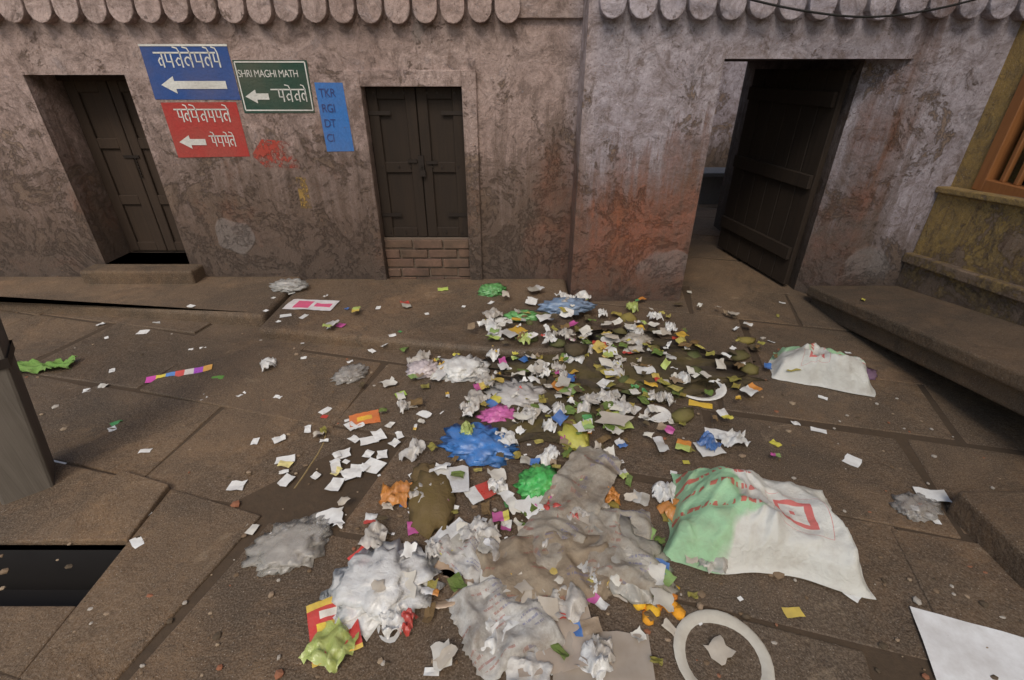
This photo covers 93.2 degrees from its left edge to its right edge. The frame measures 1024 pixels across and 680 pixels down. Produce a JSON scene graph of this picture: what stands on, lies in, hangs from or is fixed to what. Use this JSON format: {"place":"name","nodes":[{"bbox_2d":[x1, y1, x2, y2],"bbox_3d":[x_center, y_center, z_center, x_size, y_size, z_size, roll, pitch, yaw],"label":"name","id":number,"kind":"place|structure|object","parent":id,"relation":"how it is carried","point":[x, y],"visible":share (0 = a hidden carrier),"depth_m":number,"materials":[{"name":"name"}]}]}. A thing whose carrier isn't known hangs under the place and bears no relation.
{"place":"outdoors","nodes":[
{"label":"outdoors","id":0,"kind":"place"},
{"bbox_2d":[0,204,1023,679],"bbox_3d":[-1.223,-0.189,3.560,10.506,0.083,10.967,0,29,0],"label":"paving slabs","id":1,"kind":"structure","parent":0,"point":[180,520],"depth_m":2.13,"materials":[{"name":"stone"}]},
{"bbox_2d":[0,318,54,504],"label":"leaning post","id":2,"kind":"object","parent":1,"relation":"on","point":[27,465],"visible":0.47,"depth_m":1.96,"materials":[{"name":"grey wood"}]},
{"bbox_2d":[0,340,14,369],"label":"leaning post strap","id":3,"kind":"object","parent":2,"relation":"attached to","point":[5,363],"visible":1,"depth_m":1.85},
{"bbox_2d":[0,545,125,606],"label":"drain trough","id":4,"kind":"object","parent":1,"relation":"in","point":[37,576],"visible":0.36,"depth_m":1.94,"materials":[{"name":"black"}]},
{"bbox_2d":[80,253,205,283],"bbox_3d":[-2.940,-0.555,4.017,0.880,0.210,0.460,0,29,0],"label":"doorstep","id":5,"kind":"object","parent":1,"relation":"on","point":[153,272],"depth_m":3.81,"materials":[{"name":"stone"}]},
{"bbox_2d":[0,277,302,326],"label":"stone ledge","id":6,"kind":"object","parent":1,"relation":"on","point":[242,301],"visible":0.78,"depth_m":3.58,"materials":[{"name":"stone"}]},
{"bbox_2d":[17,302,800,665],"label":"litter","id":7,"kind":"object","parent":1,"relation":"on","point":[433,510],"visible":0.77,"depth_m":2.70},
{"bbox_2d":[259,279,576,357],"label":"stone platform","id":8,"kind":"structure","parent":1,"relation":"on","point":[441,327],"depth_m":3.37,"materials":[{"name":"stone"}]},
{"bbox_2d":[384,239,469,278],"bbox_3d":[-0.680,-0.650,3.982,0.672,0.392,0.118,0,29,0],"label":"brick infill","id":9,"kind":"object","parent":1,"relation":"on","point":[393,256],"depth_m":3.92,"materials":[{"name":"brown brick"}]},
{"bbox_2d":[109,285,864,667],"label":"film litter wrappers","id":10,"kind":"object","parent":1,"relation":"on","point":[319,613],"visible":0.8,"depth_m":2.28,"materials":[{"name":"multicoloured plastic"}]},
{"bbox_2d":[0,0,1021,300],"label":"building wall","id":11,"kind":"structure","parent":1,"relation":"on","point":[594,128],"depth_m":3.36,"materials":[{"name":"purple paint"}]},
{"bbox_2d":[55,75,184,251],"bbox_3d":[-2.940,-1.338,3.827,0.720,1.380,0.080,0,29,0],"label":"wood door","id":12,"kind":"structure","parent":11,"relation":"attached to","point":[105,110],"depth_m":3.77,"materials":[{"name":"brown wood"}]},
{"bbox_2d":[138,44,353,207],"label":"wall signs","id":13,"kind":"object","parent":11,"relation":"attached to","point":[193,72],"depth_m":3.31,"materials":[{"name":"blue paint"}]},
{"bbox_2d":[237,70,297,76],"bbox_3d":[-1.633,-1.782,3.236,0.400,0.043,0.001,0,29,0],"label":"sign lettering","id":14,"kind":"object","parent":11,"relation":"attached to","point":[268,74],"visible":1,"depth_m":3.24,"materials":[{"name":"white paint"}]},
{"bbox_2d":[123,92,466,233],"bbox_3d":[-1.679,-1.321,3.665,2.673,1.002,0.058,2,30,4],"label":"hardware piece","id":15,"kind":"object","parent":11,"relation":"attached to","point":[421,166],"depth_m":3.58,"materials":[{"name":"grey metal"}]},
{"bbox_2d":[318,89,335,96],"bbox_3d":[-1.258,-1.683,3.292,0.113,0.051,0.001,0,29,0],"label":"sign lettering","id":16,"kind":"object","parent":11,"relation":"attached to","point":[327,93],"visible":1,"depth_m":3.29,"materials":[{"name":"blue paint"}]},
{"bbox_2d":[322,104,334,111],"bbox_3d":[-1.267,-1.600,3.339,0.087,0.052,0.001,0,29,0],"label":"sign lettering","id":17,"kind":"object","parent":11,"relation":"attached to","point":[327,108],"visible":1,"depth_m":3.34,"materials":[{"name":"blue paint"}]},
{"bbox_2d":[324,119,334,126],"bbox_3d":[-1.271,-1.517,3.386,0.078,0.051,0.001,0,29,0],"label":"sign lettering","id":18,"kind":"object","parent":11,"relation":"attached to","point":[329,122],"visible":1,"depth_m":3.38,"materials":[{"name":"blue paint"}]},
{"bbox_2d":[343,70,482,279],"bbox_3d":[-0.680,-1.111,3.608,0.880,1.580,0.030,0,29,0],"label":"door surround","id":19,"kind":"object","parent":11,"relation":"attached to","point":[356,81],"depth_m":3.42,"materials":[{"name":"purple paint"}]},
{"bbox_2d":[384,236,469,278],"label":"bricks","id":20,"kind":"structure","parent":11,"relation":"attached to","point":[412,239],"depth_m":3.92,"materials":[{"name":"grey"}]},
{"bbox_2d":[365,87,467,236],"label":"door leaves","id":21,"kind":"object","parent":20,"relation":"on","point":[414,124],"visible":0.79,"depth_m":3.58,"materials":[{"name":"brown wood"}]},
{"bbox_2d":[0,0,1023,24],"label":"cornice scallops","id":22,"kind":"object","parent":11,"relation":"attached to","point":[262,12],"visible":0.98,"depth_m":3.00,"materials":[{"name":"purple paint"}]},
{"bbox_2d":[717,69,852,284],"bbox_3d":[2.144,-1.369,4.023,0.075,1.540,1.012,-5,30,-9],"label":"open door","id":23,"kind":"structure","parent":11,"relation":"attached to","point":[790,121],"depth_m":3.90,"materials":[{"name":"brown wood"}]},
{"bbox_2d":[749,0,975,17],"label":"hanging cable","id":24,"kind":"object","parent":11,"relation":"attached to","point":[841,15],"visible":1,"depth_m":2.73,"materials":[{"name":"black plastic"}]},
{"bbox_2d":[0,310,1023,679],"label":"small debris","id":25,"kind":"object","parent":1,"relation":"on","point":[648,632],"visible":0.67,"depth_m":1.67,"materials":[{"name":"stone"}]},
{"bbox_2d":[54,290,1023,679],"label":"paper scraps","id":26,"kind":"object","parent":1,"relation":"on","point":[960,650],"visible":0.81,"depth_m":1.60,"materials":[{"name":"white paper"}]},
{"bbox_2d":[437,446,662,679],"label":"sacking heap","id":27,"kind":"object","parent":1,"relation":"on","point":[571,546],"visible":0.94,"depth_m":1.72,"materials":[{"name":"beige fabric"}]},
{"bbox_2d":[259,282,877,679],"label":"plastic bags","id":28,"kind":"object","parent":1,"relation":"on","point":[355,596],"visible":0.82,"depth_m":1.90,"materials":[{"name":"white plastic"}]},
{"bbox_2d":[242,278,936,573],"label":"plastic bags","id":29,"kind":"object","parent":1,"relation":"on","point":[295,552],"visible":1,"depth_m":1.84,"materials":[{"name":"plastic"}]},
{"bbox_2d":[698,167,725,203],"bbox_3d":[2.875,-2.040,6.429,0.950,0.420,0.400,0,29,0],"label":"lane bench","id":30,"kind":"object","parent":1,"relation":"on","point":[711,185],"visible":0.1,"depth_m":6.29,"materials":[{"name":"grey concrete"}]},
{"bbox_2d":[663,343,875,599],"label":"plastic sacks","id":31,"kind":"object","parent":1,"relation":"on","point":[745,521],"visible":0.98,"depth_m":1.76,"materials":[{"name":"white plastic"}]},
{"bbox_2d":[807,286,1023,415],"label":"platform stone","id":32,"kind":"object","parent":1,"relation":"on","point":[982,354],"visible":0.91,"depth_m":2.75,"materials":[{"name":"stone"}]},
{"bbox_2d":[895,21,1023,325],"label":"building wall","id":33,"kind":"structure","parent":1,"relation":"on","point":[968,252],"depth_m":3.07,"materials":[{"name":"paint"}]},
{"bbox_2d":[971,74,1023,197],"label":"window frame bars","id":34,"kind":"object","parent":33,"relation":"attached to","point":[1001,147],"depth_m":2.96,"materials":[{"name":"orange wood"}]},
{"bbox_2d":[947,491,1023,589],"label":"step stone","id":35,"kind":"object","parent":1,"relation":"on","point":[991,523],"visible":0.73,"depth_m":1.83,"materials":[{"name":"stone"}]},
{"bbox_2d":[705,62,746,166],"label":"interior wall","id":36,"kind":"structure","parent":0,"point":[729,92],"depth_m":8.08,"materials":[{"name":"purple paint"}]}
]}

